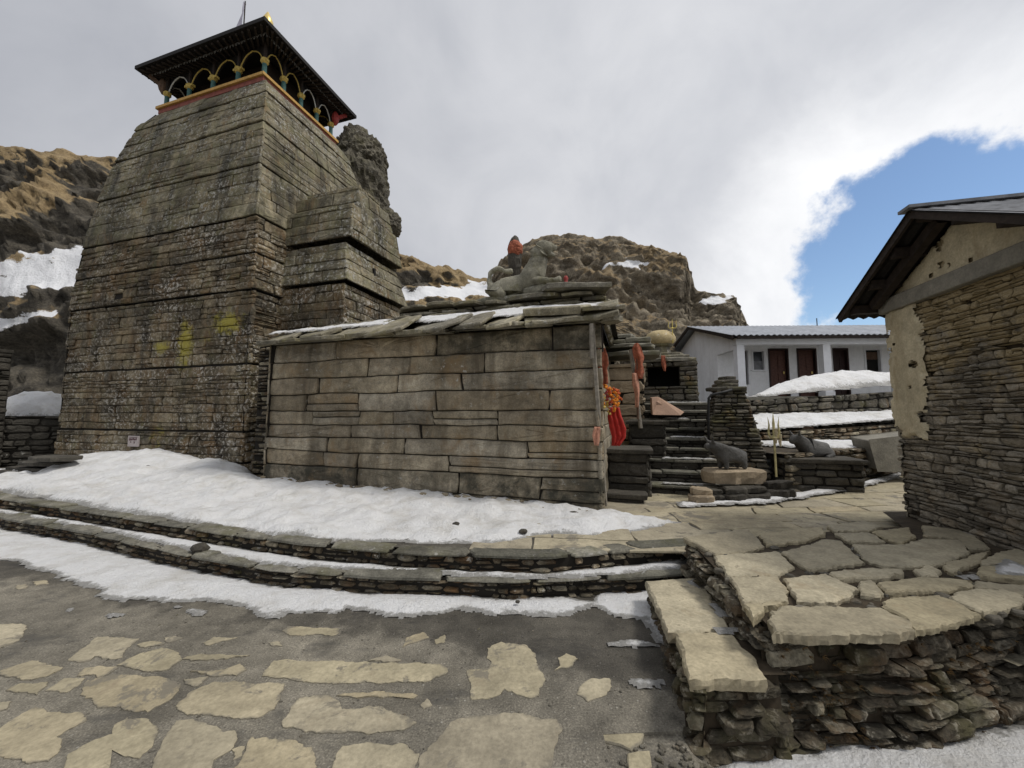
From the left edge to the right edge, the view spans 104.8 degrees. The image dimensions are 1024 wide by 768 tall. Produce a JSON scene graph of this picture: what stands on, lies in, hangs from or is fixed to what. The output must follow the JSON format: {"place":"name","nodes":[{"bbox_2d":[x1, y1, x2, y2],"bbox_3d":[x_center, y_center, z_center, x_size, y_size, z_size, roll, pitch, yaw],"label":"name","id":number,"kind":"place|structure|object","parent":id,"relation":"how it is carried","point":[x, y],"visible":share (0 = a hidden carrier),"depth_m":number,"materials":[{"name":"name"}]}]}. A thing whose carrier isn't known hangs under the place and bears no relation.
{"place":"outdoors","nodes":[
{"label":"outdoors","id":0,"kind":"place"},
{"bbox_2d":[0,146,489,397],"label":"hillside","id":1,"kind":"structure","parent":0,"point":[49,202],"depth_m":19.43,"materials":[{"name":"brown soil"}]},
{"bbox_2d":[614,318,676,363],"bbox_3d":[5.370,-2.078,19.391,5.785,3.741,2.526,0,-5,0],"label":"boulder","id":2,"kind":"object","parent":1,"relation":"on","point":[625,326],"visible":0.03,"depth_m":18.87,"materials":[{"name":"brown stone"}]},
{"bbox_2d":[0,529,685,767],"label":"courtyard paving","id":3,"kind":"structure","parent":0,"point":[140,683],"depth_m":2.34,"materials":[{"name":"grey stone"}]},
{"bbox_2d":[104,613,124,617],"bbox_3d":[-3.196,1.857,3.170,0.144,0.017,0.090,0,-5,0],"label":"snow patch","id":4,"kind":"object","parent":3,"relation":"on","point":[110,615],"visible":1,"depth_m":3.17,"materials":[{"name":"white snow"}]},
{"bbox_2d":[174,605,206,615],"bbox_3d":[-2.664,1.862,3.244,0.396,0.016,0.109,-1,-5,16],"label":"snow patch","id":5,"kind":"object","parent":3,"relation":"on","point":[197,612],"visible":1,"depth_m":3.22,"materials":[{"name":"white snow"}]},
{"bbox_2d":[0,527,663,644],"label":"courtyard snow","id":6,"kind":"structure","parent":3,"relation":"on","point":[114,576],"depth_m":3.51,"materials":[{"name":"white snow"}]},
{"bbox_2d":[0,512,684,598],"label":"step","id":7,"kind":"object","parent":3,"relation":"on","point":[424,581],"visible":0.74,"depth_m":3.64,"materials":[{"name":"grey stone"}]},
{"bbox_2d":[4,509,556,572],"bbox_3d":[-5.964,1.931,5.894,16.795,0.001,1.672,-1,-5,18],"label":"step tread","id":8,"kind":"object","parent":7,"relation":"on","point":[252,550],"visible":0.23,"depth_m":4.19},
{"bbox_2d":[0,508,687,579],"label":"step snow","id":9,"kind":"structure","parent":8,"relation":"on","point":[261,558],"depth_m":3.82,"materials":[{"name":"white snow"}]},
{"bbox_2d":[190,542,210,552],"bbox_3d":[-3.331,1.749,4.204,0.172,0.101,0.136,-2,-5,19],"label":"loose stone","id":10,"kind":"object","parent":9,"relation":"on","point":[199,547],"visible":0.92,"depth_m":4.17,"materials":[{"name":"grey stone"}]},
{"bbox_2d":[0,491,686,576],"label":"step","id":11,"kind":"object","parent":7,"relation":"on","point":[514,560],"visible":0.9,"depth_m":3.93,"materials":[{"name":"grey stone"}]},
{"bbox_2d":[607,639,659,648],"bbox_3d":[0.850,1.823,2.776,0.360,0.024,0.108,0,-5,0],"label":"snow patch","id":12,"kind":"object","parent":3,"relation":"on","point":[635,643],"visible":1,"depth_m":2.76,"materials":[{"name":"white snow"}]},
{"bbox_2d":[628,678,665,688],"bbox_3d":[0.810,1.789,2.364,0.216,0.019,0.090,0,-5,0],"label":"snow patch","id":13,"kind":"object","parent":3,"relation":"on","point":[640,683],"visible":1,"depth_m":2.35,"materials":[{"name":"white snow"}]},
{"bbox_2d":[270,302,601,334],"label":"roof snow","id":14,"kind":"structure","parent":0,"point":[508,312],"depth_m":6.69,"materials":[{"name":"white snow"}]},
{"bbox_2d":[0,453,906,552],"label":"terrace paving","id":15,"kind":"structure","parent":0,"point":[872,503],"depth_m":4.97,"materials":[{"name":"beige stone"}]},
{"bbox_2d":[0,349,13,465],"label":"stone pillar","id":16,"kind":"structure","parent":15,"relation":"on","point":[5,360],"depth_m":10.06,"materials":[{"name":"grey stone"}]},
{"bbox_2d":[0,416,58,466],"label":"dry stone wall","id":17,"kind":"structure","parent":15,"relation":"on","point":[25,438],"depth_m":10.35,"materials":[{"name":"grey stone"}]},
{"bbox_2d":[5,391,61,415],"bbox_3d":[-14.446,0.677,12.211,2.900,0.918,2.200,0,-5,0],"label":"snow hump","id":18,"kind":"object","parent":17,"relation":"on","point":[34,403],"visible":0.55,"depth_m":11.58,"materials":[{"name":"white snow"}]},
{"bbox_2d":[0,454,82,473],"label":"stone slabs","id":19,"kind":"structure","parent":15,"relation":"on","point":[32,464],"depth_m":8.07,"materials":[{"name":"grey stone"}]},
{"bbox_2d":[54,12,406,473],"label":"temple tower","id":20,"kind":"structure","parent":15,"relation":"on","point":[239,212],"depth_m":9.71,"materials":[{"name":"stone"}]},
{"bbox_2d":[127,436,139,446],"bbox_3d":[-8.896,1.344,9.273,0.360,0.250,0.036,-1,-5,17],"label":"plaque","id":21,"kind":"object","parent":20,"relation":"attached to","point":[133,441],"depth_m":9.25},
{"bbox_2d":[236,1,245,26],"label":"flag","id":22,"kind":"object","parent":20,"relation":"attached to","point":[243,11],"visible":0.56,"depth_m":12.44,"materials":[{"name":"white fabric"}]},
{"bbox_2d":[0,448,680,543],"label":"snow drift","id":23,"kind":"object","parent":15,"relation":"on","point":[179,487],"visible":0.91,"depth_m":5.41,"materials":[{"name":"white snow"}]},
{"bbox_2d":[519,529,526,533],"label":"loose stone","id":24,"kind":"object","parent":23,"relation":"on","point":[522,531],"visible":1,"depth_m":4.24,"materials":[{"name":"grey stone"}]},
{"bbox_2d":[260,476,587,510],"bbox_3d":[-1.691,1.672,6.103,5.814,0.245,0.247,-1,-5,17],"label":"wall foot rubble","id":25,"kind":"object","parent":15,"relation":"on","point":[421,493],"depth_m":6.11,"materials":[{"name":"stone"}]},
{"bbox_2d":[251,282,624,509],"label":"temple hall","id":26,"kind":"structure","parent":15,"relation":"on","point":[481,405],"depth_m":6.24,"materials":[{"name":"stone"}]},
{"bbox_2d":[507,235,522,275],"bbox_3d":[0.181,-7.517,23.459,0.933,2.772,0.961,0,-5,0],"label":"wrapped idol","id":27,"kind":"object","parent":26,"relation":"on","point":[515,248],"visible":0.93,"depth_m":23.14,"materials":[{"name":"orange stone"}]},
{"bbox_2d":[477,240,561,303],"bbox_3d":[0.156,-2.000,7.183,1.781,1.136,0.606,-1,-5,13],"label":"lion statue","id":28,"kind":"object","parent":26,"relation":"on","point":[531,278],"visible":0.79,"depth_m":6.97,"materials":[{"name":"stone"}]},
{"bbox_2d":[592,427,599,445],"bbox_3d":[1.132,0.698,5.290,0.112,0.251,0.048,-1,-5,8],"label":"peach cloth","id":29,"kind":"object","parent":26,"relation":"hanging from","point":[596,435],"visible":1,"depth_m":5.28,"materials":[{"name":"fabric"}]},
{"bbox_2d":[597,348,608,383],"bbox_3d":[1.275,-0.256,5.633,0.205,0.524,0.082,0,-5,0],"label":"rust scarf","id":30,"kind":"object","parent":26,"relation":"hanging from","point":[605,363],"visible":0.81,"depth_m":5.63,"materials":[{"name":"fabric"}]},
{"bbox_2d":[603,384,622,414],"bbox_3d":[1.409,0.096,5.730,0.403,0.709,0.157,0,-5,0],"label":"garland bunch","id":31,"kind":"object","parent":26,"relation":"hanging from","point":[608,392],"visible":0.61,"depth_m":5.71,"materials":[{"name":"orange plant"}]},
{"bbox_2d":[608,407,625,445],"bbox_3d":[1.552,0.628,5.812,0.270,0.570,0.103,0,-5,0],"label":"red cloth","id":32,"kind":"object","parent":26,"relation":"hanging from","point":[617,427],"visible":0.93,"depth_m":5.80,"materials":[{"name":"red fabric"}]},
{"bbox_2d":[589,323,607,505],"bbox_3d":[1.223,0.437,5.451,0.127,2.551,0.586,-3,-5,31],"label":"wooden post","id":33,"kind":"object","parent":15,"relation":"on","point":[593,355],"visible":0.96,"depth_m":5.42,"materials":[{"name":"grey wood"}]},
{"bbox_2d":[607,489,647,502],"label":"stone block","id":34,"kind":"structure","parent":15,"relation":"on","point":[627,496],"depth_m":5.89,"materials":[{"name":"grey stone"}]},
{"bbox_2d":[607,445,652,496],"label":"stone block","id":35,"kind":"structure","parent":15,"relation":"on","point":[629,467],"depth_m":6.41,"materials":[{"name":"grey stone"}]},
{"bbox_2d":[603,334,660,444],"bbox_3d":[2.707,0.495,9.144,1.436,3.172,1.510,-2,-5,18],"label":"side shrine","id":36,"kind":"object","parent":15,"relation":"on","point":[621,377],"visible":0.34,"depth_m":8.67,"materials":[{"name":"beige stone"}]},
{"bbox_2d":[625,420,668,458],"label":"stone block","id":37,"kind":"structure","parent":15,"relation":"on","point":[652,433],"depth_m":7.33,"materials":[{"name":"grey stone"}]},
{"bbox_2d":[629,342,643,427],"bbox_3d":[2.317,0.020,7.268,0.266,1.589,0.179,0,-5,0],"label":"cloth pole","id":38,"kind":"object","parent":37,"relation":"on","point":[637,356],"visible":1,"depth_m":7.25,"materials":[{"name":"fabric"}]},
{"bbox_2d":[630,403,739,494],"bbox_3d":[3.249,1.160,7.806,1.759,1.666,2.758,-1,-5,17],"label":"stone stair","id":39,"kind":"object","parent":15,"relation":"on","point":[677,470],"visible":0.44,"depth_m":7.30,"materials":[{"name":"grey stone"}]},
{"bbox_2d":[650,397,683,414],"bbox_3d":[3.315,0.463,8.420,0.814,0.409,0.460,0,-5,0],"label":"leaning slab","id":40,"kind":"object","parent":39,"relation":"on","point":[659,405],"depth_m":8.29,"materials":[{"name":"stone"}]},
{"bbox_2d":[662,457,712,459],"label":"stair snow","id":41,"kind":"structure","parent":39,"relation":"on","point":[685,458],"depth_m":7.09,"materials":[{"name":"white snow"}]},
{"bbox_2d":[671,436,705,437],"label":"stair snow","id":42,"kind":"structure","parent":39,"relation":"on","point":[689,436],"depth_m":7.65,"materials":[{"name":"white snow"}]},
{"bbox_2d":[661,482,716,485],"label":"stair snow","id":43,"kind":"structure","parent":39,"relation":"on","point":[707,484],"depth_m":6.48,"materials":[{"name":"white snow"}]},
{"bbox_2d":[707,389,732,439],"bbox_3d":[3.678,0.572,6.977,0.478,0.984,0.044,0,-5,0],"label":"handrail","id":44,"kind":"object","parent":39,"relation":"on","point":[708,412],"visible":0.9,"depth_m":6.97,"materials":[{"name":"black metal"}]},
{"bbox_2d":[688,486,714,502],"bbox_3d":[2.792,1.649,5.841,0.368,0.250,0.389,0,-5,0],"label":"boulder","id":45,"kind":"object","parent":15,"relation":"on","point":[698,494],"visible":0.98,"depth_m":5.75,"materials":[{"name":"beige stone"}]},
{"bbox_2d":[709,488,724,500],"bbox_3d":[3.093,1.680,5.994,0.357,0.188,0.319,0,-5,0],"label":"boulder","id":46,"kind":"object","parent":15,"relation":"on","point":[718,495],"visible":0.53,"depth_m":5.92,"materials":[{"name":"black stone"}]},
{"bbox_2d":[722,486,749,500],"bbox_3d":[3.352,1.656,5.894,0.407,0.233,0.360,0,-5,0],"label":"boulder","id":47,"kind":"object","parent":15,"relation":"on","point":[736,493],"visible":0.91,"depth_m":5.81,"materials":[{"name":"black stone"}]},
{"bbox_2d":[703,376,771,485],"bbox_3d":[4.176,0.888,7.555,1.199,2.066,1.187,-1,-5,18],"label":"stone cairn","id":48,"kind":"object","parent":15,"relation":"on","point":[733,423],"visible":0.66,"depth_m":7.24,"materials":[{"name":"grey stone"}]},
{"bbox_2d":[741,485,770,498],"bbox_3d":[3.652,1.651,5.954,0.432,0.241,0.398,0,-5,0],"label":"boulder","id":49,"kind":"object","parent":15,"relation":"on","point":[760,492],"visible":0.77,"depth_m":5.86,"materials":[{"name":"black stone"}]},
{"bbox_2d":[761,480,795,499],"bbox_3d":[4.042,1.614,6.056,0.514,0.286,0.370,0,-5,0],"label":"boulder","id":50,"kind":"object","parent":15,"relation":"on","point":[779,488],"visible":0.81,"depth_m":5.94,"materials":[{"name":"black stone"}]},
{"bbox_2d":[701,467,766,483],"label":"statue plinth","id":51,"kind":"structure","parent":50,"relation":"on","point":[732,475],"depth_m":6.11,"materials":[{"name":"beige stone"}]},
{"bbox_2d":[704,436,746,468],"bbox_3d":[3.399,1.090,6.267,0.734,0.508,0.252,1,-5,-10],"label":"bull statue","id":52,"kind":"object","parent":51,"relation":"on","point":[724,454],"visible":1,"depth_m":6.17,"materials":[{"name":"stone"}]},
{"bbox_2d":[767,416,781,476],"bbox_3d":[4.427,1.014,6.638,0.202,1.080,0.111,0,-5,0],"label":"trident","id":53,"kind":"object","parent":50,"relation":"on","point":[774,436],"visible":1,"depth_m":6.62,"materials":[{"name":"paint"}]},
{"bbox_2d":[676,472,900,506],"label":"yard snow","id":54,"kind":"structure","parent":15,"relation":"on","point":[799,495],"depth_m":5.84,"materials":[{"name":"white snow"}]},
{"bbox_2d":[766,454,869,493],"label":"statue plinth","id":55,"kind":"structure","parent":15,"relation":"on","point":[847,474],"depth_m":6.48,"materials":[{"name":"black stone"}]},
{"bbox_2d":[789,431,835,457],"bbox_3d":[5.221,1.068,6.942,0.738,0.503,0.372,0,-5,0],"label":"bull statue","id":56,"kind":"object","parent":55,"relation":"on","point":[800,442],"visible":0.84,"depth_m":6.81,"materials":[{"name":"stone"}]},
{"bbox_2d":[770,447,900,491],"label":"retaining wall","id":57,"kind":"structure","parent":15,"relation":"on","point":[858,453],"depth_m":7.12,"materials":[{"name":"grey stone"}]},
{"bbox_2d":[835,192,1023,550],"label":"stone hut","id":58,"kind":"object","parent":15,"relation":"on","point":[939,288],"visible":0.99,"depth_m":3.83,"materials":[{"name":"stone"}]},
{"bbox_2d":[0,0,1023,325],"label":"sky","id":59,"kind":"structure","parent":0,"point":[778,147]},
{"bbox_2d":[492,233,748,363],"bbox_3d":[8.761,-5.480,26.488,24.436,9.980,10.354,0,-5,0],"label":"rock mound","id":60,"kind":"object","parent":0,"point":[652,288],"visible":0.4,"depth_m":24.93,"materials":[{"name":"brown stone"}]},
{"bbox_2d":[662,417,688,418],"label":"stair snow","id":61,"kind":"structure","parent":0,"point":[674,418],"depth_m":8.28,"materials":[{"name":"white snow"}]},
{"bbox_2d":[668,401,706,402],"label":"stair snow","id":62,"kind":"structure","parent":0,"point":[685,402],"depth_m":8.85,"materials":[{"name":"white snow"}]},
{"bbox_2d":[762,446,797,454],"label":"terrace earth","id":63,"kind":"structure","parent":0,"point":[768,449],"depth_m":7.77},
{"bbox_2d":[761,439,854,448],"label":"terrace snow","id":64,"kind":"structure","parent":63,"relation":"on","point":[844,444],"depth_m":8.13,"materials":[{"name":"white snow"}]},
{"bbox_2d":[759,424,897,445],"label":"retaining wall","id":65,"kind":"structure","parent":63,"relation":"on","point":[839,433],"depth_m":9.26,"materials":[{"name":"grey stone"}]},
{"bbox_2d":[850,431,902,471],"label":"concrete block","id":66,"kind":"structure","parent":63,"relation":"on","point":[881,452],"depth_m":7.18,"materials":[{"name":"grey concrete"}]},
{"bbox_2d":[603,721,1023,767],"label":"ground","id":67,"kind":"structure","parent":0,"point":[633,750],"depth_m":1.91,"materials":[{"name":"grey stone"}]},
{"bbox_2d":[718,723,1023,767],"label":"snow","id":68,"kind":"structure","parent":67,"relation":"on","point":[998,745],"depth_m":1.98,"materials":[{"name":"white snow"}]},
{"label":"upper terrace","id":69,"kind":"structure","parent":0,"visible":0},
{"bbox_2d":[643,330,699,402],"bbox_3d":[3.928,-0.236,10.013,1.408,2.310,1.266,-1,-5,17],"label":"niche shrine","id":70,"kind":"object","parent":69,"relation":"on","point":[676,380],"visible":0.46,"depth_m":9.63,"materials":[{"name":"stone"}]},
{"bbox_2d":[661,355,665,370],"bbox_3d":[3.645,-0.495,9.470,0.133,0.384,0.063,0,-5,0],"label":"rag","id":71,"kind":"object","parent":70,"relation":"hanging from","point":[663,362],"visible":1,"depth_m":9.46,"materials":[{"name":"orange fabric"}]},
{"bbox_2d":[668,320,676,342],"bbox_3d":[4.019,-1.336,9.874,0.218,0.620,0.057,-2,-5,22],"label":"trident","id":72,"kind":"object","parent":70,"relation":"on","point":[672,328],"visible":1,"depth_m":9.87,"materials":[{"name":"gold metal"}]},
{"bbox_2d":[673,318,892,401],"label":"white house","id":73,"kind":"structure","parent":69,"relation":"on","point":[754,360],"depth_m":16.11,"materials":[{"name":"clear paint"}]},
{"bbox_2d":[744,349,750,383],"bbox_3d":[9.620,-0.703,16.244,0.238,1.458,0.201,0,-5,0],"label":"narrow window","id":74,"kind":"structure","parent":73,"relation":"in","point":[747,362],"depth_m":16.21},
{"bbox_2d":[751,350,767,370],"bbox_3d":[10.113,-0.957,16.224,0.645,0.875,0.262,0,-5,0],"label":"window","id":75,"kind":"structure","parent":73,"relation":"in","point":[758,357],"depth_m":16.25,"materials":[{"name":"white glass"}]},
{"bbox_2d":[768,348,790,395],"bbox_3d":[10.913,-0.437,16.184,0.808,2.038,0.195,0,-5,2],"label":"door","id":76,"kind":"structure","parent":73,"relation":"in","point":[778,358],"depth_m":16.21,"materials":[{"name":"brown wood"}]},
{"bbox_2d":[796,348,818,395],"bbox_3d":[12.051,-0.440,16.149,0.786,2.038,0.195,0,-5,2],"label":"door","id":77,"kind":"structure","parent":73,"relation":"in","point":[806,357],"depth_m":16.19,"materials":[{"name":"brown wood"}]},
{"bbox_2d":[832,348,850,394],"bbox_3d":[13.406,-0.443,16.109,0.617,2.038,0.195,0,-5,2],"label":"door","id":78,"kind":"structure","parent":73,"relation":"in","point":[840,355],"depth_m":16.14,"materials":[{"name":"brown wood"}]},
{"bbox_2d":[864,348,882,371],"bbox_3d":[14.688,-0.939,16.086,0.777,1.015,0.245,0,-5,2],"label":"window","id":79,"kind":"structure","parent":73,"relation":"in","point":[872,356],"depth_m":16.13,"materials":[{"name":"white wood"}]},
{"bbox_2d":[747,370,890,397],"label":"snow bank","id":80,"kind":"structure","parent":69,"relation":"on","point":[842,380],"depth_m":11.16,"materials":[{"name":"white snow"}]},
{"label":"terrace earth","id":81,"kind":"structure","parent":0,"visible":0},
{"bbox_2d":[795,426,813,429],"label":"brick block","id":82,"kind":"structure","parent":81,"relation":"on","point":[808,427],"depth_m":9.40,"materials":[{"name":"grey stone"}]},
{"bbox_2d":[749,392,894,429],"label":"retaining wall","id":83,"kind":"structure","parent":81,"relation":"on","point":[877,401],"depth_m":10.69,"materials":[{"name":"grey stone"}]},
{"bbox_2d":[753,410,893,430],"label":"terrace snow","id":84,"kind":"structure","parent":81,"relation":"on","point":[795,420],"depth_m":9.74,"materials":[{"name":"white snow"}]},
{"label":"ground","id":85,"kind":"structure","parent":0,"visible":0},
{"bbox_2d":[336,123,401,272],"bbox_3d":[-5.959,-3.462,15.558,3.389,13.521,3.094,0,-5,0],"label":"rock pinnacle","id":86,"kind":"object","parent":85,"relation":"on","point":[361,148],"visible":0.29,"depth_m":14.94,"materials":[{"name":"grey stone"}]},
{"bbox_2d":[645,578,793,766],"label":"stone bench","id":87,"kind":"object","parent":85,"relation":"on","point":[726,689],"visible":0.77,"depth_m":2.02,"materials":[{"name":"beige stone"}]},
{"bbox_2d":[687,579,699,587],"bbox_3d":[1.528,1.660,3.256,0.100,0.023,0.260,0,-5,0],"label":"snow patch","id":88,"kind":"object","parent":87,"relation":"on","point":[692,583],"visible":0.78,"depth_m":3.28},
{"bbox_2d":[708,603,729,616],"bbox_3d":[1.432,1.571,2.748,0.080,0.012,0.200,0,-5,0],"label":"snow patch","id":89,"kind":"object","parent":87,"relation":"on","point":[720,612],"visible":0.95,"depth_m":2.72,"materials":[{"name":"grey snow"}]},
{"bbox_2d":[712,627,738,634],"bbox_3d":[1.348,1.526,2.446,0.180,0.014,0.080,0,-5,0],"label":"snow patch","id":90,"kind":"object","parent":87,"relation":"on","point":[724,630],"visible":0.91,"depth_m":2.44,"materials":[{"name":"grey snow"}]},
{"bbox_2d":[680,511,1023,754],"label":"stone platform","id":91,"kind":"structure","parent":85,"relation":"on","point":[903,637],"depth_m":2.28,"materials":[{"name":"beige stone"}]},
{"bbox_2d":[955,574,980,579],"bbox_3d":[3.192,1.344,2.755,0.160,0.016,0.080,0,-5,0],"label":"snow patch","id":92,"kind":"object","parent":91,"relation":"on","point":[972,576],"visible":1,"depth_m":2.75,"materials":[{"name":"white snow"}]},
{"bbox_2d":[995,559,1023,575],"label":"snow patch","id":93,"kind":"object","parent":91,"relation":"on","point":[1008,566],"visible":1,"depth_m":2.87,"materials":[{"name":"white snow"}]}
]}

